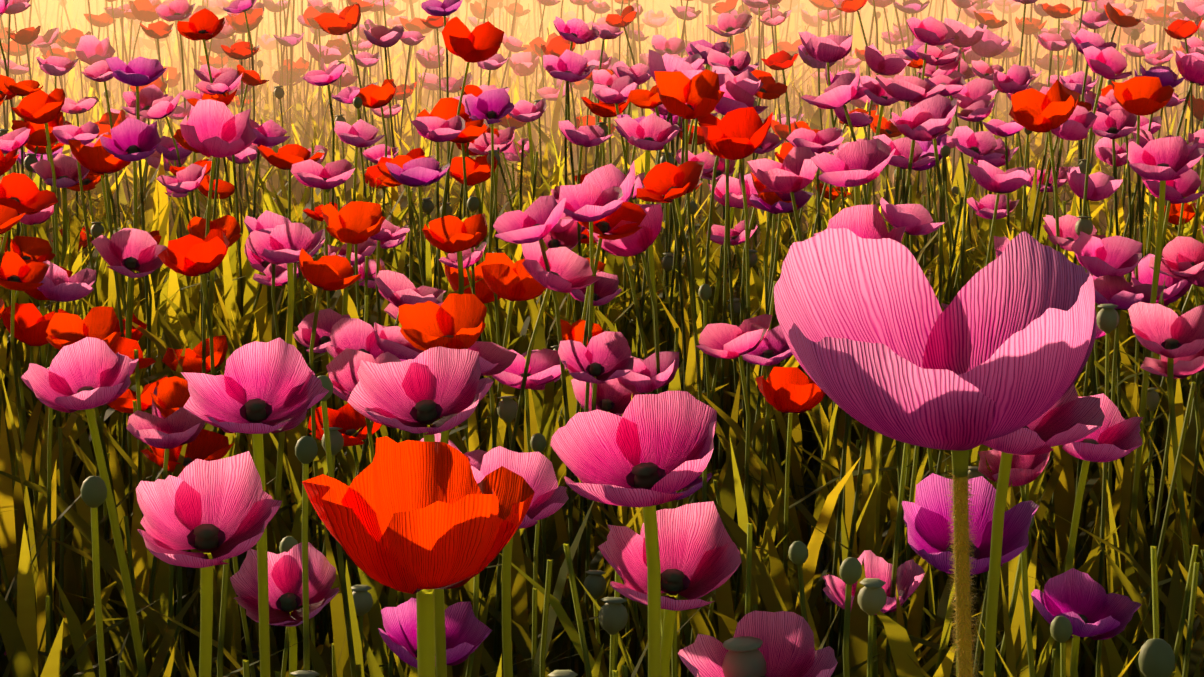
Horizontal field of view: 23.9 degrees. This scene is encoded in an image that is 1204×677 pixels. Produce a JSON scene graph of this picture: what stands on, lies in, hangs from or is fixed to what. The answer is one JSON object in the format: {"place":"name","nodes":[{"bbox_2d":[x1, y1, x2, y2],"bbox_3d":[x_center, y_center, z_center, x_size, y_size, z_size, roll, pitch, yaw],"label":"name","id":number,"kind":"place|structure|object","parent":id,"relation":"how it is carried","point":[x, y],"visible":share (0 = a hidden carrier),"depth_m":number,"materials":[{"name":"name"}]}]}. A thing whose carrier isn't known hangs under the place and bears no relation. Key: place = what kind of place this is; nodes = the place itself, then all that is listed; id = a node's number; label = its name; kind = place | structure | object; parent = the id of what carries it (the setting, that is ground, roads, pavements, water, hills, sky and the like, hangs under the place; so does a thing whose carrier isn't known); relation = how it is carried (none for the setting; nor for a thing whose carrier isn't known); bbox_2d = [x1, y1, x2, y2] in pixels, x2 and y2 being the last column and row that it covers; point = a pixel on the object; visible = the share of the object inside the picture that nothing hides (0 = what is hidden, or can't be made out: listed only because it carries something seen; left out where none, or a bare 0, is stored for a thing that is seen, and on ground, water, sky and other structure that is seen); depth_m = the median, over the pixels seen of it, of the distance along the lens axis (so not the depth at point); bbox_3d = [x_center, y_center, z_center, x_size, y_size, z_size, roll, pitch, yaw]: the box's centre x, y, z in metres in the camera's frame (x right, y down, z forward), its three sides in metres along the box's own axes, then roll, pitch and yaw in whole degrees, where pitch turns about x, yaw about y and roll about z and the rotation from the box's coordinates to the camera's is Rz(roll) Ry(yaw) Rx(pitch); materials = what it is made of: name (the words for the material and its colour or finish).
{"place":"outdoors","nodes":[
{"label":"outdoors","id":0,"kind":"place"},
{"bbox_2d":[0,0,1203,676],"bbox_3d":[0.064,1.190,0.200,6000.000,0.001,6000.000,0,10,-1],"label":"field ground","id":1,"kind":"structure","parent":0,"point":[808,502],"depth_m":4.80,"materials":[{"name":"green plant"}]},
{"bbox_2d":[0,0,1202,676],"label":"poppy seed pods","id":2,"kind":"object","parent":1,"relation":"on","point":[744,656],"visible":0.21,"depth_m":3.08,"materials":[{"name":"green plant"}]},
{"bbox_2d":[0,0,1203,676],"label":"poppies","id":3,"kind":"object","parent":1,"relation":"on","point":[602,210],"depth_m":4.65,"materials":[{"name":"pink plant"}]},
{"bbox_2d":[774,228,1096,676],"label":"poppy","id":4,"kind":"object","parent":1,"relation":"on","point":[878,340],"visible":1,"depth_m":0.89,"materials":[{"name":"pink plant"}]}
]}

